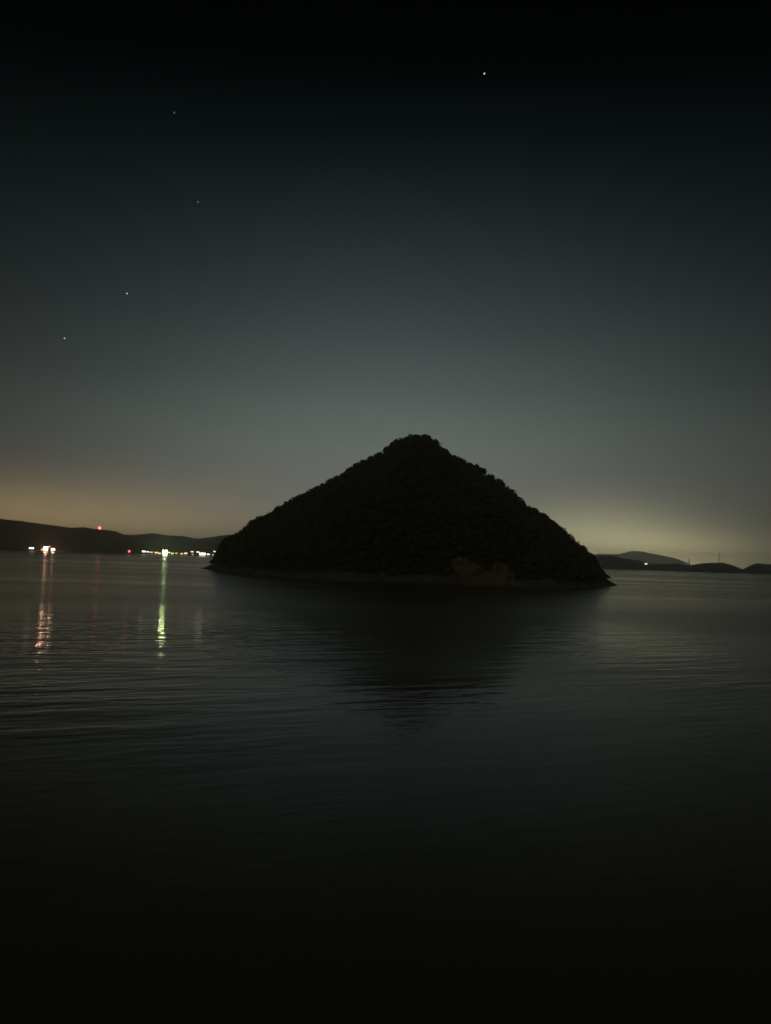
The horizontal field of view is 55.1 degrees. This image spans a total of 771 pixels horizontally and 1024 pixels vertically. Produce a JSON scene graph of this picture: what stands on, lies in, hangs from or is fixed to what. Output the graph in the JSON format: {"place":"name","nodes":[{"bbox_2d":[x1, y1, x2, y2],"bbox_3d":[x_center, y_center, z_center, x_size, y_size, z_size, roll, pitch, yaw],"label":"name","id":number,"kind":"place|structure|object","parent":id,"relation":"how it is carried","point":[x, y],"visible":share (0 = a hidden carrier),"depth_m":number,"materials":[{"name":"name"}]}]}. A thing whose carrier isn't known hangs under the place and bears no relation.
{"place":"outdoors","nodes":[
{"label":"outdoors","id":0,"kind":"place"},
{"bbox_2d":[0,519,146,552],"bbox_3d":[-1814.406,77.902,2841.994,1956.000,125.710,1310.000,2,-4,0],"label":"hill","id":1,"kind":"structure","parent":0,"point":[19,535],"depth_m":2337.09,"materials":[{"name":"black"}]},
{"bbox_2d":[105,533,229,555],"bbox_3d":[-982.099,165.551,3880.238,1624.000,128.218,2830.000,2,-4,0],"label":"hill","id":2,"kind":"structure","parent":0,"point":[154,543],"depth_m":2795.88,"materials":[{"name":"black"}]},
{"bbox_2d":[0,550,770,1023],"bbox_3d":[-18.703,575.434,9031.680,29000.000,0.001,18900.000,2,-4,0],"label":"water","id":3,"kind":"structure","parent":0,"point":[232,798],"depth_m":40.13,"materials":[{"name":"black liquid"}]},
{"bbox_2d":[0,0,770,568],"label":"sky","id":4,"kind":"structure","parent":0,"point":[560,279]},
{"bbox_2d":[201,562,616,588],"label":"beach","id":5,"kind":"structure","parent":0,"point":[548,583],"depth_m":402.83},
{"bbox_2d":[214,442,605,583],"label":"island hillside","id":6,"kind":"structure","parent":0,"point":[398,567],"depth_m":429.31,"materials":[{"name":"plant"}]},
{"bbox_2d":[209,434,609,580],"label":"island forest","id":7,"kind":"object","parent":6,"relation":"on","point":[528,518],"visible":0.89,"depth_m":465.41,"materials":[{"name":"green plant"}]},
{"bbox_2d":[445,555,514,585],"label":"rock face","id":8,"kind":"object","parent":6,"relation":"attached to","point":[471,573],"visible":0.91,"depth_m":401.94},
{"bbox_2d":[595,551,688,564],"bbox_3d":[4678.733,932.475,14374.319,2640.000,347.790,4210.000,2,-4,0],"label":"mountain","id":9,"kind":"structure","parent":0,"point":[649,558],"depth_m":12995.78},
{"bbox_2d":[594,555,770,573],"bbox_3d":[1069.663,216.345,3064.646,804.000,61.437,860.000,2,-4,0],"label":"hill","id":10,"kind":"structure","parent":0,"point":[610,562],"depth_m":2731.89,"materials":[{"name":"black"}]},
{"bbox_2d":[744,563,770,570],"bbox_3d":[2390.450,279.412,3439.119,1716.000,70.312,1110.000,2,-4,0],"label":"hill","id":11,"kind":"structure","parent":0,"point":[761,566],"depth_m":3150.70,"materials":[{"name":"black"}]}
]}

